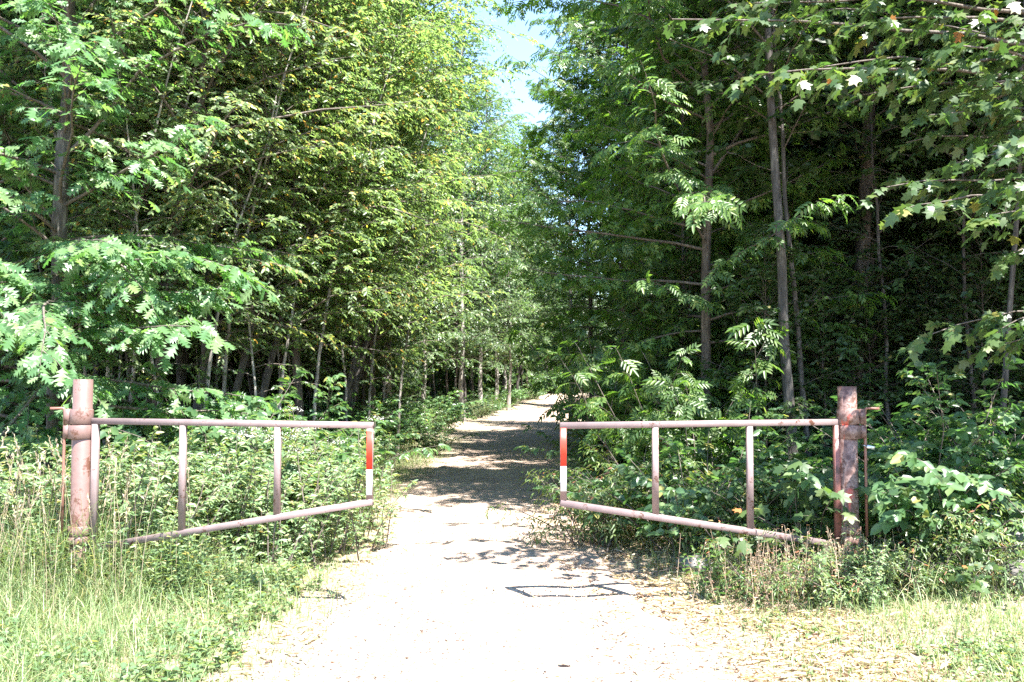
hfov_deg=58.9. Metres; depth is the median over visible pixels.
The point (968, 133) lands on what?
forest tree
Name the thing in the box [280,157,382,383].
sapling
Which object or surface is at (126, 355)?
sapling
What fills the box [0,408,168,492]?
shrub
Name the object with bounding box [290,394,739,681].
road
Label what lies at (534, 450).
shrub
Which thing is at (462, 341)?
birch tree
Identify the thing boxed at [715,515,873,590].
maple seedling
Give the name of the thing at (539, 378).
shrub
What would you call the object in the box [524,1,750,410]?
ash tree
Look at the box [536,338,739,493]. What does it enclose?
ash shoot
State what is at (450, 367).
birch tree
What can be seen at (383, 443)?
shrub
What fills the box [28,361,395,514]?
shrub
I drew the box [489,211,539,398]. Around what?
birch tree
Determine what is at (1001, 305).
hemlock tree
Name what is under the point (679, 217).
sapling
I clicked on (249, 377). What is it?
forest tree
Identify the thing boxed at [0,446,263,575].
weed clump
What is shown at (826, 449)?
shrub
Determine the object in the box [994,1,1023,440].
hemlock tree
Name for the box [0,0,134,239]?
forest tree
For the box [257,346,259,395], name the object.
sapling
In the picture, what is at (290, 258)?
elm tree
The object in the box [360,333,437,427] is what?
young tree
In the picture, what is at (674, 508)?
shrub
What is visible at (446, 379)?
forest tree
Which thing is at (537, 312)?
birch tree
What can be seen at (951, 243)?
forest tree
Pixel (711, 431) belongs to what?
maple seedling
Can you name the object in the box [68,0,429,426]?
elm tree
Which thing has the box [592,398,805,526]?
shrub
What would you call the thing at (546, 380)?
shrub
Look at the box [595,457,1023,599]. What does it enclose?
fern weeds
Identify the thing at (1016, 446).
shrub
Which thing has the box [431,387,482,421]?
shrub
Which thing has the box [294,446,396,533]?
weed clump
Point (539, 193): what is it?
ash tree
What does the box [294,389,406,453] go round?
shrub
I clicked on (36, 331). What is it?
oak tree
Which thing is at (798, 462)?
maple seedling
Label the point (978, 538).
maple seedling
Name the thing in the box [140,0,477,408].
elm tree
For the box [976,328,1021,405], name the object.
young tree
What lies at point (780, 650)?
leaf litter
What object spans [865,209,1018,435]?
young tree
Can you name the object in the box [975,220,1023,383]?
young tree
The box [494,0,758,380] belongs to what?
ash tree
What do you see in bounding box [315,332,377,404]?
young tree
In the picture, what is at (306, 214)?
sapling
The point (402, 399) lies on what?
shrub
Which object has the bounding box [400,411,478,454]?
shrub
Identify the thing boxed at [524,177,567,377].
birch tree
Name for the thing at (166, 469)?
weed clump
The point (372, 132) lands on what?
sapling
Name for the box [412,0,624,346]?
sky
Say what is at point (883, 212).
hemlock tree
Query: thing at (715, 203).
ash tree
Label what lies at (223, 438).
weed clump
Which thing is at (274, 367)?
sapling
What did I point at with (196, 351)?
sapling
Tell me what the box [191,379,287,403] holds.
shrub
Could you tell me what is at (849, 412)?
gate post
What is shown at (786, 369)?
forest tree
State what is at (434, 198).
forest tree
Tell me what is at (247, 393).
sapling
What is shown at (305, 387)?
shrub
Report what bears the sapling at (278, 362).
on the ground at (479, 425)
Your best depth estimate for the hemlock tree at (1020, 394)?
18.71 m
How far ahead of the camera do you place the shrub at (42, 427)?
10.46 m
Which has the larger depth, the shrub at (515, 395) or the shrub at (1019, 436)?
the shrub at (515, 395)
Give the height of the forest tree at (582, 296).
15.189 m
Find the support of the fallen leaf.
on the road
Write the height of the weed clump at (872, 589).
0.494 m
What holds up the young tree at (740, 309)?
on the ground at (479, 425)
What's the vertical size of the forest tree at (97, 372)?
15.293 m
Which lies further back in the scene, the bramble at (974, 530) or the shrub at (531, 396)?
the shrub at (531, 396)
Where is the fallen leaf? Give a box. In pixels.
[558,658,574,663]
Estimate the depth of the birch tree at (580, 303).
100.43 m
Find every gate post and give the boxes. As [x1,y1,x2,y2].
[50,379,93,584]
[837,386,878,569]
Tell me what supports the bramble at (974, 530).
on the ground at (479, 425)
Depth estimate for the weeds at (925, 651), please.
5.08 m
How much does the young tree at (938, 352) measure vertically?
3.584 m
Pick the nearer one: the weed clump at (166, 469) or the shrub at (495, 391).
the weed clump at (166, 469)
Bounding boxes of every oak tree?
[0,0,214,455]
[0,0,313,528]
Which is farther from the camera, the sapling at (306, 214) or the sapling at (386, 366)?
the sapling at (386, 366)
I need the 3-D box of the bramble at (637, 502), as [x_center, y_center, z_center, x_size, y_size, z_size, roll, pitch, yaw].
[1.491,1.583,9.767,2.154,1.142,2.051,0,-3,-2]
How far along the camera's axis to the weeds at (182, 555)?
6.65 m
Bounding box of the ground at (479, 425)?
[1,391,1023,681]
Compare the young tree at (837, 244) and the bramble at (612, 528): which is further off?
the young tree at (837, 244)
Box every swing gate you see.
[63,418,373,551]
[559,419,865,548]
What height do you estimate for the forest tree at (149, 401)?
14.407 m
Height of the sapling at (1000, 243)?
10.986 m
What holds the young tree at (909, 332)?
on the ground at (479, 425)
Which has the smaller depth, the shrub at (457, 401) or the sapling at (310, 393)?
the sapling at (310, 393)
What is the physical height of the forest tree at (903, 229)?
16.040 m
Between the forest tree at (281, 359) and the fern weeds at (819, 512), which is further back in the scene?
the forest tree at (281, 359)
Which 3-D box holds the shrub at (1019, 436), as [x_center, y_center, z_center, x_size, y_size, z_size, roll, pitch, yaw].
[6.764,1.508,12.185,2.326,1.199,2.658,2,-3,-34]
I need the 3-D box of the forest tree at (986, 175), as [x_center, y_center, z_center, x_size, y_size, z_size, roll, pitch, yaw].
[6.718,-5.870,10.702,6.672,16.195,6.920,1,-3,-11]
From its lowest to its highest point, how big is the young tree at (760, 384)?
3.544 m
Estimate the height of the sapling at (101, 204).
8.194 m
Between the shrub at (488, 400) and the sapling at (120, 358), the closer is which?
the sapling at (120, 358)
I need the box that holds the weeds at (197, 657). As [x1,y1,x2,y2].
[0,514,363,681]
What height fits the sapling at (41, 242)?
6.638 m
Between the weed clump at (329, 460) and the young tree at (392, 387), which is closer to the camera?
the weed clump at (329, 460)
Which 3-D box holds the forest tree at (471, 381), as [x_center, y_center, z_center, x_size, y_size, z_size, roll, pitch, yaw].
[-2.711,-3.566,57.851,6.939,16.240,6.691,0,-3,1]
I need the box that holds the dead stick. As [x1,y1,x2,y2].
[578,565,685,573]
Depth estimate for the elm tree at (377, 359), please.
20.54 m
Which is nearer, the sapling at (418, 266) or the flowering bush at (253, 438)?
the flowering bush at (253, 438)
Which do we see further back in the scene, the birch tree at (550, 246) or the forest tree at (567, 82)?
the birch tree at (550, 246)
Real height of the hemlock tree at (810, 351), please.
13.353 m
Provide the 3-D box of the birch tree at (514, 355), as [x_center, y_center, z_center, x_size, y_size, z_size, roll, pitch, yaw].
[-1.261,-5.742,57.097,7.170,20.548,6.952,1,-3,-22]
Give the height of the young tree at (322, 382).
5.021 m
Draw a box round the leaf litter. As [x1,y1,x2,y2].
[89,480,1019,681]
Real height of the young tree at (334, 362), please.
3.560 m
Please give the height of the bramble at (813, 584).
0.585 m
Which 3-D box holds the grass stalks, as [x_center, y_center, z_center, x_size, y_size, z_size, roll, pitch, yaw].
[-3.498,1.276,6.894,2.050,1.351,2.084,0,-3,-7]
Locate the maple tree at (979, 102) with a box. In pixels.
[662,0,1023,373]
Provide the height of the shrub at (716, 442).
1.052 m
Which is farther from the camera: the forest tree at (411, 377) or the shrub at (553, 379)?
the shrub at (553, 379)
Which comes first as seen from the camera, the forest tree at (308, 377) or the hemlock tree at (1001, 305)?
the hemlock tree at (1001, 305)
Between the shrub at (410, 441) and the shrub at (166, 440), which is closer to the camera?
the shrub at (166, 440)
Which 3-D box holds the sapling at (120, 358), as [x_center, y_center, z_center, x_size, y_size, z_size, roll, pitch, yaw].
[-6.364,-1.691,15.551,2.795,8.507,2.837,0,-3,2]
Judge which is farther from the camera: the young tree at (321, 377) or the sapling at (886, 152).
the young tree at (321, 377)
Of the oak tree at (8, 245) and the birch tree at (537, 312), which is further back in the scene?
the birch tree at (537, 312)
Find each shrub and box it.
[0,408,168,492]
[1,412,161,491]
[26,368,334,467]
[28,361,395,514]
[122,392,189,442]
[122,415,212,451]
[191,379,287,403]
[200,373,451,484]
[217,392,349,442]
[244,389,383,420]
[266,384,358,412]
[267,385,340,411]
[272,392,419,453]
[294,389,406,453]
[321,398,417,445]
[326,398,420,445]
[329,384,427,448]
[347,430,404,465]
[355,391,421,422]
[391,408,457,440]
[398,398,443,429]
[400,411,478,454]
[400,425,432,448]
[404,386,486,429]
[417,407,460,433]
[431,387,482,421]
[465,388,505,414]
[466,384,518,410]
[466,397,493,417]
[482,384,530,405]
[491,401,513,412]
[507,367,555,391]
[511,384,533,401]
[513,386,687,479]
[519,384,546,398]
[520,370,561,393]
[522,388,537,400]
[532,434,831,554]
[544,372,564,392]
[580,371,618,389]
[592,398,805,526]
[601,427,768,477]
[692,383,929,462]
[697,410,912,506]
[715,426,1023,542]
[728,431,832,459]
[734,357,1023,573]
[762,376,884,435]
[786,361,1023,548]
[797,412,1020,475]
[858,367,1023,517]
[959,407,1023,456]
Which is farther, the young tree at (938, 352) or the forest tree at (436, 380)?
the forest tree at (436, 380)
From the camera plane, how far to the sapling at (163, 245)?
10.78 m
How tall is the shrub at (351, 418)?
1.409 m
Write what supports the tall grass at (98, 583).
on the ground at (479, 425)
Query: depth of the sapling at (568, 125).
20.32 m
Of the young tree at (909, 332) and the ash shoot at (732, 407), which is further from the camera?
the young tree at (909, 332)
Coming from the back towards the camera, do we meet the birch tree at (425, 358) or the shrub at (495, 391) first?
the shrub at (495, 391)
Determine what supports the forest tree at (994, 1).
on the ground at (479, 425)
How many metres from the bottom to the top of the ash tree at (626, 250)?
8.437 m
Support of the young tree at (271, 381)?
on the ground at (479, 425)
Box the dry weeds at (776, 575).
[672,514,919,613]
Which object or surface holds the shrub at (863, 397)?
on the ground at (479, 425)
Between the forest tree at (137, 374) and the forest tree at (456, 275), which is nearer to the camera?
the forest tree at (137, 374)
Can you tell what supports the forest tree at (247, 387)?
on the ground at (479, 425)
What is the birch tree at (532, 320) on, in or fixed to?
on the ground at (479, 425)
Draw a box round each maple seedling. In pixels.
[577,412,809,492]
[697,435,862,563]
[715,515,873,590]
[875,513,1023,603]
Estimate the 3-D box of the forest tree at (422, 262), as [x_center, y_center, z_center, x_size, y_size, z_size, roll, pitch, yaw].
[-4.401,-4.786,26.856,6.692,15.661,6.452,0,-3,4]
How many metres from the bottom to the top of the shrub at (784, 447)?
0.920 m
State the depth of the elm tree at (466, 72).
18.24 m
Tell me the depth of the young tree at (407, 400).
31.30 m
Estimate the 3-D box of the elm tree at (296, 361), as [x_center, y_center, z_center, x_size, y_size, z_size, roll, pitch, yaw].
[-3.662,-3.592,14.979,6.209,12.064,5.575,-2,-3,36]
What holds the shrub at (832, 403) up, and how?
on the ground at (479, 425)
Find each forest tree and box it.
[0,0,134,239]
[0,3,170,375]
[0,7,86,423]
[6,0,333,436]
[8,24,139,426]
[16,48,175,400]
[47,0,318,418]
[85,122,200,373]
[120,88,286,385]
[147,4,331,398]
[187,56,385,396]
[209,320,215,395]
[213,199,308,395]
[224,0,425,411]
[243,365,248,391]
[269,1,450,391]
[277,177,351,403]
[287,1,485,408]
[330,0,465,408]
[356,22,476,408]
[371,7,486,401]
[380,153,457,392]
[380,190,474,392]
[407,196,444,398]
[411,197,475,402]
[416,134,478,402]
[421,187,498,402]
[422,94,527,401]
[442,163,516,398]
[558,6,778,368]
[571,0,690,337]
[587,0,922,417]
[588,65,748,322]
[594,0,899,466]
[613,0,952,460]
[626,0,982,378]
[658,9,888,388]
[701,7,857,325]
[713,0,1010,457]
[743,0,1023,302]
[749,0,995,238]
[777,12,961,377]
[832,0,1012,422]
[845,0,1023,405]
[846,7,1023,411]
[887,230,989,344]
[892,0,1023,454]
[894,0,1023,209]
[901,2,1023,282]
[906,7,1023,308]
[909,127,1008,361]
[914,27,1023,282]
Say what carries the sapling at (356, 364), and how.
on the ground at (479, 425)
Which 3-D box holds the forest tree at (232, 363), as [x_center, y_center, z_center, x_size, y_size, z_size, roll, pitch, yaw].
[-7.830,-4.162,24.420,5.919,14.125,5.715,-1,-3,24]
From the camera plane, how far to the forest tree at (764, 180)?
18.90 m
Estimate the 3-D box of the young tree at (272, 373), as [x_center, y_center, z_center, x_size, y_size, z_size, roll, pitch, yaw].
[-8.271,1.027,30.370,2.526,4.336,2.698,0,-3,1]
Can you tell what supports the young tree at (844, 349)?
on the ground at (479, 425)
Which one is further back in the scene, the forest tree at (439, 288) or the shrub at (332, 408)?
the forest tree at (439, 288)
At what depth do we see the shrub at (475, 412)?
41.53 m
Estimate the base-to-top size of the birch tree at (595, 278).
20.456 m
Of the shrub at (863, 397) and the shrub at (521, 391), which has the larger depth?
the shrub at (521, 391)
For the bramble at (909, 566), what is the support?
on the ground at (479, 425)
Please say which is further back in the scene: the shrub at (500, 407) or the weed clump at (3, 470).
the shrub at (500, 407)
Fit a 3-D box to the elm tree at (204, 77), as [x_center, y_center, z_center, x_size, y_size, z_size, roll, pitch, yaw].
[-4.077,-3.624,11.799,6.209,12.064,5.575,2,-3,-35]
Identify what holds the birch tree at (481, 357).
on the ground at (479, 425)
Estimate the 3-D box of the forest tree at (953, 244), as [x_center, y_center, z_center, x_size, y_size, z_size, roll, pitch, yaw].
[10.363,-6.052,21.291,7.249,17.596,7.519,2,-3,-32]
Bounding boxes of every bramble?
[485,458,675,550]
[553,431,742,539]
[664,463,864,557]
[679,503,832,578]
[703,540,825,606]
[737,527,899,609]
[790,547,907,607]
[825,478,1023,589]
[827,520,974,598]
[920,522,1023,595]
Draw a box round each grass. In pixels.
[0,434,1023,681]
[0,458,1023,660]
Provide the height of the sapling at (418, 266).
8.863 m
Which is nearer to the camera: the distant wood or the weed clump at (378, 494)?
the weed clump at (378, 494)
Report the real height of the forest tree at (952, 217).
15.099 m
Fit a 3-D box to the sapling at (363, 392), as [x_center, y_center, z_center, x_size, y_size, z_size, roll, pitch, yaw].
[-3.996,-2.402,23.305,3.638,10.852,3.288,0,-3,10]
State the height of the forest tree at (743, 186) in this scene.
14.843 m
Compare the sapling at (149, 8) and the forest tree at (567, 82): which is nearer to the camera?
the sapling at (149, 8)
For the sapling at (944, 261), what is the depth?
11.96 m
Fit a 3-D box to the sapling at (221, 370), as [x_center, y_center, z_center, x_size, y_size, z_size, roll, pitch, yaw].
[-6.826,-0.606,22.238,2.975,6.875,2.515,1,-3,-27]
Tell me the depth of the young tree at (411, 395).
33.41 m
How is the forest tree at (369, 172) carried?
on the ground at (479, 425)
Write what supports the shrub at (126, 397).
on the ground at (479, 425)
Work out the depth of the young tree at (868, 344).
12.45 m
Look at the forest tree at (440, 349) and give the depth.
49.54 m
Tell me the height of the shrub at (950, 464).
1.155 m
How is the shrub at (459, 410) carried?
on the ground at (479, 425)
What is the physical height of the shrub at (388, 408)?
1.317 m
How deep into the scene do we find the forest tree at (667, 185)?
22.48 m
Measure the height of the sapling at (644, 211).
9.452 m
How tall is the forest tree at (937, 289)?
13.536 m
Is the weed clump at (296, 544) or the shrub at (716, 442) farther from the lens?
the shrub at (716, 442)
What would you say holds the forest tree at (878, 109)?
on the ground at (479, 425)
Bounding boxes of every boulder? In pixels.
[676,555,717,573]
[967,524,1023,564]
[1004,559,1023,593]
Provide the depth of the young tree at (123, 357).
21.82 m
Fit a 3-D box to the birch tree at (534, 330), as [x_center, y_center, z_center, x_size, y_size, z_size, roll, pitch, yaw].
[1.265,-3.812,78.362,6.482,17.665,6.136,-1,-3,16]
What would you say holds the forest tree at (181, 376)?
on the ground at (479, 425)
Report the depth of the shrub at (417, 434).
18.38 m
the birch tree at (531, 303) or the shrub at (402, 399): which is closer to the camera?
the shrub at (402, 399)
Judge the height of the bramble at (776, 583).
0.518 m
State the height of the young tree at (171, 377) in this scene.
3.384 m
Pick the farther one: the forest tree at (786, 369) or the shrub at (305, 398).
the shrub at (305, 398)
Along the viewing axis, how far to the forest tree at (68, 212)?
18.16 m
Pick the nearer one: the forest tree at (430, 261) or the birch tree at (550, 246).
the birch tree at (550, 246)
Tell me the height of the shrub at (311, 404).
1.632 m
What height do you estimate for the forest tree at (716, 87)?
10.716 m
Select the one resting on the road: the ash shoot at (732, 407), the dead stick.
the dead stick
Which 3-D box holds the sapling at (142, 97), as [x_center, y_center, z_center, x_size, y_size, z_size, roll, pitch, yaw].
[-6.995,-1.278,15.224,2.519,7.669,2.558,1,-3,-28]
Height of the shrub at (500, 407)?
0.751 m
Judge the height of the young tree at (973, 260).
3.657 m
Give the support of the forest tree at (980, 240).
on the ground at (479, 425)
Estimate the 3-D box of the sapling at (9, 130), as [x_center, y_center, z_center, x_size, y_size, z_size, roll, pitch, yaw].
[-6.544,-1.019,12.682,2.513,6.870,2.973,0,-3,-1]
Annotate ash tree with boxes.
[478,0,961,456]
[480,0,650,398]
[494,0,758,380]
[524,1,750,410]
[588,0,832,432]
[613,0,863,428]
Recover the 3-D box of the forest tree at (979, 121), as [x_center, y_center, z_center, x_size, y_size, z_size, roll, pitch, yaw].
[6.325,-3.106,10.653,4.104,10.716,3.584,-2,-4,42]
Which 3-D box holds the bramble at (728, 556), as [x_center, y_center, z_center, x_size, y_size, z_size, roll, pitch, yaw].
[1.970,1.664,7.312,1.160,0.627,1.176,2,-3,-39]
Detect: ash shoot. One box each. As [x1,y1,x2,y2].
[508,314,725,477]
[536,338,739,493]
[594,317,797,492]
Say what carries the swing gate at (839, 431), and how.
attached to the gate post at (849, 412)
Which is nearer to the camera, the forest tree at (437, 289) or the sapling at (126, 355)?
the sapling at (126, 355)
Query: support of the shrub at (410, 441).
on the ground at (479, 425)
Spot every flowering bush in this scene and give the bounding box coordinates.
[202,401,318,555]
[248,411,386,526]
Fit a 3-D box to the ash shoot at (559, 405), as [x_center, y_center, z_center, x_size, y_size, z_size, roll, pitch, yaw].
[1.499,0.885,12.800,2.783,2.684,2.738,1,-3,-17]
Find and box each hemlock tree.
[726,147,938,392]
[731,48,933,427]
[743,0,1010,446]
[968,172,1023,428]
[975,267,1023,400]
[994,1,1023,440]
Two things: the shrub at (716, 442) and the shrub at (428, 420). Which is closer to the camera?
the shrub at (716, 442)
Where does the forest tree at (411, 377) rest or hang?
on the ground at (479, 425)
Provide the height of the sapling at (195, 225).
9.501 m
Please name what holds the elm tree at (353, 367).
on the ground at (479, 425)
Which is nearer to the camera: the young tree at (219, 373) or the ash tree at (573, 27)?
the ash tree at (573, 27)
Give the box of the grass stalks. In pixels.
[0,424,191,621]
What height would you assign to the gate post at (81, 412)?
1.905 m
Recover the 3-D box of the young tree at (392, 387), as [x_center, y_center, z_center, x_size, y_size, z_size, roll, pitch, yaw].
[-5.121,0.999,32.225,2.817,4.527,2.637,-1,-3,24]
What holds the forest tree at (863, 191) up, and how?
on the ground at (479, 425)
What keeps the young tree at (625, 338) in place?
on the ground at (479, 425)
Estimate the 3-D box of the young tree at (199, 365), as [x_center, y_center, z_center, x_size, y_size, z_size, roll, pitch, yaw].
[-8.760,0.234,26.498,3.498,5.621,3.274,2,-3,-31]
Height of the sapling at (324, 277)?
8.194 m
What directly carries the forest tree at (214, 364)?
on the ground at (479, 425)
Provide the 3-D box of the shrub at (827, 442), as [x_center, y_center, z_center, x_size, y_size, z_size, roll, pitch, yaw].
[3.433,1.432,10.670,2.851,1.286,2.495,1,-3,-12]
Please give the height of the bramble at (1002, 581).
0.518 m
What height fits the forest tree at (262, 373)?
15.344 m
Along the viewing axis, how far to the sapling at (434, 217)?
16.63 m
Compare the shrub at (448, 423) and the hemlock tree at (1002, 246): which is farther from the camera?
the shrub at (448, 423)
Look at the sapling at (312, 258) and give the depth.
12.27 m
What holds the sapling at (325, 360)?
on the ground at (479, 425)
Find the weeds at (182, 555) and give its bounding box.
[0,462,304,600]
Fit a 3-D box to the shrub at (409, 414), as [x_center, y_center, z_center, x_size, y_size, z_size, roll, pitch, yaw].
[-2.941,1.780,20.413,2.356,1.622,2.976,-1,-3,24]
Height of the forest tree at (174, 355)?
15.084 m
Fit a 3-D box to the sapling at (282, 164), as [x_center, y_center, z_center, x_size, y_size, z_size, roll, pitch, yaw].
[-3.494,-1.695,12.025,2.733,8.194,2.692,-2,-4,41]
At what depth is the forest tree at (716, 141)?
16.91 m
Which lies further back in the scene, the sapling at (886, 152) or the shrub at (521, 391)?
the shrub at (521, 391)
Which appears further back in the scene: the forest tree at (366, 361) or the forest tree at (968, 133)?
the forest tree at (366, 361)
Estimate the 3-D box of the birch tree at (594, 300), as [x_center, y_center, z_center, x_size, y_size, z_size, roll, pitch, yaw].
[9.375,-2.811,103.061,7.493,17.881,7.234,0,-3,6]
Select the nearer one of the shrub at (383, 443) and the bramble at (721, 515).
the bramble at (721, 515)
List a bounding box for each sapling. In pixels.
[0,1,175,399]
[0,2,181,429]
[0,16,129,391]
[0,34,148,423]
[20,1,209,400]
[25,96,167,364]
[35,0,253,438]
[40,0,257,448]
[47,0,281,427]
[73,122,105,376]
[89,14,198,400]
[96,0,277,396]
[134,0,365,436]
[139,6,301,414]
[141,36,341,397]
[145,0,365,439]
[173,314,213,382]
[192,280,273,396]
[197,242,307,395]
[204,9,398,416]
[223,87,339,392]
[234,76,377,419]
[242,263,313,412]
[247,1,454,445]
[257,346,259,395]
[263,122,409,421]
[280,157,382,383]
[286,269,351,412]
[301,252,342,406]
[322,33,475,421]
[342,76,415,412]
[342,115,458,425]
[351,64,484,457]
[550,0,663,388]
[617,33,794,401]
[623,81,739,372]
[764,0,968,429]
[858,0,1023,422]
[911,7,1023,254]
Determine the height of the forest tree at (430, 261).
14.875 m
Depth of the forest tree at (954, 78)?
17.82 m
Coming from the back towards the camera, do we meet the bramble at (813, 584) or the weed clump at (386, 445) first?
the weed clump at (386, 445)
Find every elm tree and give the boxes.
[0,0,453,461]
[11,0,386,428]
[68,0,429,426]
[92,0,481,442]
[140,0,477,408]
[220,0,543,420]
[235,0,497,421]
[257,0,493,417]
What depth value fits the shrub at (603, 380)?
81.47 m
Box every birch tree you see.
[320,3,482,415]
[393,20,492,412]
[419,0,543,421]
[428,39,518,401]
[436,54,545,412]
[458,89,545,398]
[470,123,557,410]
[479,117,579,404]
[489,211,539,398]
[491,171,564,400]
[504,55,630,418]
[507,221,560,387]
[511,192,556,372]
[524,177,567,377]
[553,229,604,373]
[557,145,647,353]
[565,259,610,349]
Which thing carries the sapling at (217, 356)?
on the ground at (479, 425)
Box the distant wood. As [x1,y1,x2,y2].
[19,192,632,401]
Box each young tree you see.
[87,349,140,382]
[117,351,200,405]
[167,345,247,399]
[189,343,254,391]
[219,338,305,398]
[229,349,294,399]
[272,329,350,412]
[286,334,360,403]
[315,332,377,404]
[320,342,376,403]
[335,337,416,405]
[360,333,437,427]
[368,343,432,406]
[378,327,430,406]
[616,237,773,446]
[617,279,724,428]
[661,224,874,470]
[667,256,820,457]
[712,156,910,444]
[743,245,908,453]
[793,243,952,459]
[864,263,965,428]
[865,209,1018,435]
[872,246,1021,429]
[888,306,958,439]
[891,228,1023,474]
[949,249,1023,435]
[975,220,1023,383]
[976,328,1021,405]
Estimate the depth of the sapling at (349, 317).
16.86 m
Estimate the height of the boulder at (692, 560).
0.172 m
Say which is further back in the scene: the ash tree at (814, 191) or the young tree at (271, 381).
the young tree at (271, 381)
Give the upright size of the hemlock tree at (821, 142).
10.263 m
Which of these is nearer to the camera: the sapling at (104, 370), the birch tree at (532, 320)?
the sapling at (104, 370)
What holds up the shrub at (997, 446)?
on the ground at (479, 425)
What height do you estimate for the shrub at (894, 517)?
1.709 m
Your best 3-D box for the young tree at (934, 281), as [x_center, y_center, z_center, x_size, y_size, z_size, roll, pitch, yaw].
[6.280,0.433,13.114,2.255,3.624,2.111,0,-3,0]
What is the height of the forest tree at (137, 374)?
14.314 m
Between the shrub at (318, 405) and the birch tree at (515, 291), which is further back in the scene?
the birch tree at (515, 291)
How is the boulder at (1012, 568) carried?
on the ground at (479, 425)
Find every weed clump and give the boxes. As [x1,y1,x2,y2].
[0,423,176,554]
[0,426,329,573]
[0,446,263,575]
[52,409,335,541]
[99,440,374,571]
[126,421,373,555]
[212,448,417,563]
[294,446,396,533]
[309,432,399,493]
[797,534,956,609]
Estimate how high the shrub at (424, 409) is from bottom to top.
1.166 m
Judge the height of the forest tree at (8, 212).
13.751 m
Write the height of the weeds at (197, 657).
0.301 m
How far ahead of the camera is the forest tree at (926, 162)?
16.65 m
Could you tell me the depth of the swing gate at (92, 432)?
6.64 m
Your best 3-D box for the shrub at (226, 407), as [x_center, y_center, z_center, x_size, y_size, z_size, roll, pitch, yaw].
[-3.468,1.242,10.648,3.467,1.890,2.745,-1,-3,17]
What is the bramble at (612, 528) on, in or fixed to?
on the ground at (479, 425)
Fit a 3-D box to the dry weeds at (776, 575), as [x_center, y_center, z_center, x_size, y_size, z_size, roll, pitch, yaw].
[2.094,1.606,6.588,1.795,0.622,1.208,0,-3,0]
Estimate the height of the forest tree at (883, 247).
14.152 m
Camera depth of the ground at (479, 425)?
6.08 m
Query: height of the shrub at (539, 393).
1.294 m
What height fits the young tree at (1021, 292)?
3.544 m
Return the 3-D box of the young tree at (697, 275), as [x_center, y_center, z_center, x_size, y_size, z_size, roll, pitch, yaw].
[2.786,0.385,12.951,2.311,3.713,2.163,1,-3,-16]
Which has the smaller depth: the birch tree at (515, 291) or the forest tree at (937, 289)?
the forest tree at (937, 289)
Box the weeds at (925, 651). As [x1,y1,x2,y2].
[691,572,1023,681]
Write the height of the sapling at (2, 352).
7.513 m
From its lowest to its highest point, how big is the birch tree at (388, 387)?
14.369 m
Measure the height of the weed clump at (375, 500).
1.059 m
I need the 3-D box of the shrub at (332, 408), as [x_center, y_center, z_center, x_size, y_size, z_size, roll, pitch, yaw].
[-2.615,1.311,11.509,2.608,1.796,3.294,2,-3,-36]
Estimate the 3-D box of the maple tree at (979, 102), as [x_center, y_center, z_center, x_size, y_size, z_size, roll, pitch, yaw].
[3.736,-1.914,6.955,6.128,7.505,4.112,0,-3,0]
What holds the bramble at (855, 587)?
on the ground at (479, 425)
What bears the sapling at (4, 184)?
on the ground at (479, 425)

